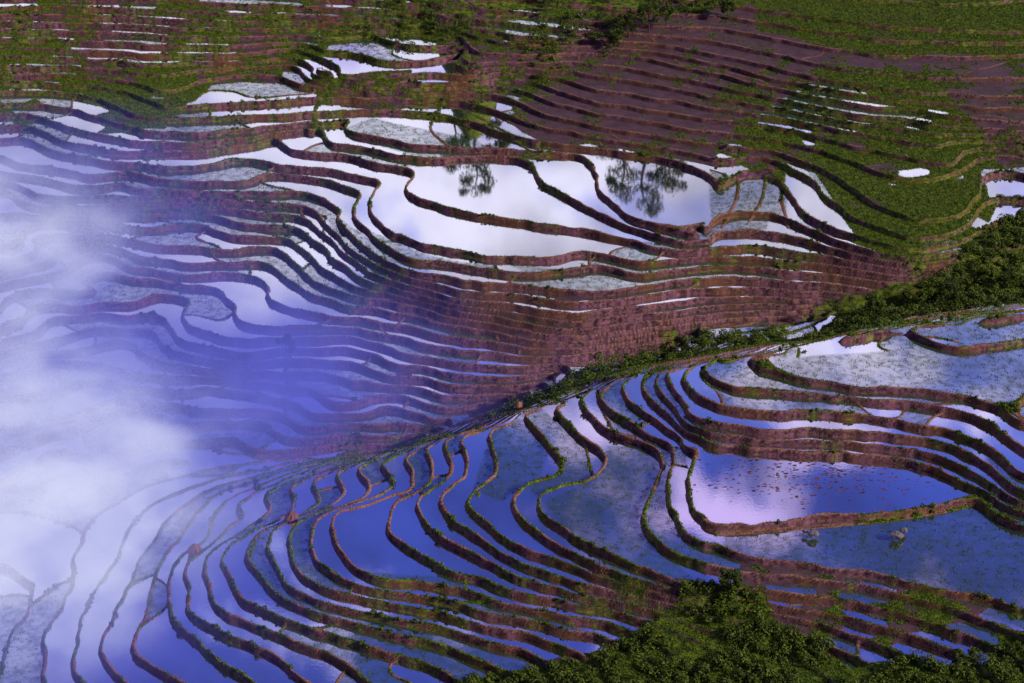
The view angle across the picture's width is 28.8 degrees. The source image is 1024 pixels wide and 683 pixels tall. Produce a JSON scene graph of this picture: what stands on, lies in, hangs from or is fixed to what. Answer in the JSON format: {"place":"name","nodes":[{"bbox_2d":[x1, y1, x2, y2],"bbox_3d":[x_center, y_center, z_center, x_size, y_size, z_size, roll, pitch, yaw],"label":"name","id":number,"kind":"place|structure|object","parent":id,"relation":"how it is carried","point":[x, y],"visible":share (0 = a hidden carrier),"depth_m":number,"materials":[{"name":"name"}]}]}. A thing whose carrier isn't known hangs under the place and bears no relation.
{"place":"outdoors","nodes":[
{"label":"outdoors","id":0,"kind":"place"},
{"bbox_2d":[0,0,1023,682],"bbox_3d":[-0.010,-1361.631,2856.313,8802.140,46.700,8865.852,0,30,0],"label":"water","id":1,"kind":"structure","parent":0,"point":[38,552],"depth_m":475.68,"materials":[{"name":"blue liquid"}]},
{"bbox_2d":[0,0,1023,682],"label":"rice seedlings","id":2,"kind":"object","parent":1,"relation":"in","point":[474,384],"visible":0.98,"depth_m":481.14,"materials":[{"name":"green plant"}]},
{"bbox_2d":[694,454,935,511],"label":"floating weeds","id":3,"kind":"object","parent":1,"relation":"on","point":[839,476],"visible":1,"depth_m":439.63,"materials":[{"name":"plant"}]},
{"bbox_2d":[0,0,1023,682],"bbox_3d":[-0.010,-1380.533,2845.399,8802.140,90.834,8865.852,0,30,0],"label":"terraced hillside","id":4,"kind":"structure","parent":0,"point":[678,106],"depth_m":534.30,"materials":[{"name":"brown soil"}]},
{"bbox_2d":[187,543,201,556],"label":"straw stack","id":5,"kind":"object","parent":4,"relation":"on","point":[193,549],"visible":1,"depth_m":445.94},
{"bbox_2d":[274,332,296,359],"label":"broadleaf tree","id":6,"kind":"object","parent":4,"relation":"on","point":[287,340],"visible":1,"depth_m":516.31,"materials":[{"name":"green plant"}]},
{"bbox_2d":[284,510,297,522],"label":"straw stack","id":7,"kind":"object","parent":4,"relation":"on","point":[291,516],"visible":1,"depth_m":448.69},
{"bbox_2d":[302,0,718,83],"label":"hilltop shrubs","id":8,"kind":"object","parent":4,"relation":"on","point":[528,49],"visible":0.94,"depth_m":639.76,"materials":[{"name":"green plant"}]},
{"bbox_2d":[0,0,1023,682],"bbox_3d":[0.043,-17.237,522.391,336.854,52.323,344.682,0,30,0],"label":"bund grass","id":9,"kind":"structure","parent":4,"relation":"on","point":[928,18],"depth_m":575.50,"materials":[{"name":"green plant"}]},
{"bbox_2d":[0,0,1023,678],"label":"terrace edge bushes","id":10,"kind":"object","parent":4,"relation":"on","point":[604,548],"visible":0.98,"depth_m":494.33,"materials":[{"name":"green plant"}]},
{"bbox_2d":[515,401,522,409],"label":"straw stack","id":11,"kind":"object","parent":4,"relation":"on","point":[518,405],"visible":0.98,"depth_m":485.17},
{"bbox_2d":[606,28,625,46],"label":"broadleaf tree","id":12,"kind":"object","parent":4,"relation":"on","point":[614,37],"visible":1,"depth_m":624.04,"materials":[{"name":"green plant"}]},
{"bbox_2d":[617,10,637,37],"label":"broadleaf tree","id":13,"kind":"object","parent":4,"relation":"on","point":[625,22],"visible":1,"depth_m":628.20,"materials":[{"name":"green plant"}]},
{"bbox_2d":[635,1,660,32],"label":"broadleaf tree","id":14,"kind":"object","parent":4,"relation":"on","point":[641,10],"visible":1,"depth_m":628.21,"materials":[{"name":"green plant"}]},
{"bbox_2d":[658,2,675,25],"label":"broadleaf tree","id":15,"kind":"object","parent":4,"relation":"on","point":[669,12],"visible":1,"depth_m":631.17,"materials":[{"name":"green plant"}]},
{"bbox_2d":[718,0,735,18],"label":"broadleaf tree","id":16,"kind":"object","parent":4,"relation":"on","point":[728,5],"visible":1,"depth_m":634.72,"materials":[{"name":"green plant"}]},
{"bbox_2d":[718,567,743,592],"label":"broadleaf tree","id":17,"kind":"object","parent":4,"relation":"on","point":[730,575],"visible":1,"depth_m":408.12,"materials":[{"name":"green plant"}]},
{"bbox_2d":[458,577,1023,682],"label":"slope shrubs","id":18,"kind":"object","parent":4,"relation":"on","point":[999,662],"visible":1,"depth_m":399.54,"materials":[{"name":"green plant"}]},
{"bbox_2d":[486,208,1023,417],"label":"gully shrubs","id":19,"kind":"object","parent":4,"relation":"on","point":[976,296],"visible":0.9,"depth_m":513.39,"materials":[{"name":"green plant"}]},
{"bbox_2d":[807,530,818,537],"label":"rock","id":20,"kind":"object","parent":4,"relation":"on","point":[813,533],"visible":1,"depth_m":420.60,"materials":[{"name":"grey stone"}]},
{"bbox_2d":[861,291,886,315],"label":"broadleaf tree","id":21,"kind":"object","parent":4,"relation":"on","point":[871,303],"visible":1,"depth_m":509.89,"materials":[{"name":"green plant"}]},
{"bbox_2d":[890,530,903,539],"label":"rock","id":22,"kind":"object","parent":4,"relation":"on","point":[897,535],"visible":1,"depth_m":420.01,"materials":[{"name":"grey stone"}]},
{"bbox_2d":[900,527,907,532],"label":"rock","id":23,"kind":"object","parent":4,"relation":"on","point":[904,530],"visible":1,"depth_m":421.81,"materials":[{"name":"grey stone"}]},
{"bbox_2d":[936,277,960,300],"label":"broadleaf tree","id":24,"kind":"object","parent":4,"relation":"on","point":[946,289],"visible":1,"depth_m":513.77,"materials":[{"name":"green plant"}]},
{"bbox_2d":[1001,264,1019,283],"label":"broadleaf tree","id":25,"kind":"object","parent":4,"relation":"on","point":[1007,270],"visible":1,"depth_m":520.47,"materials":[{"name":"green plant"}]}
]}

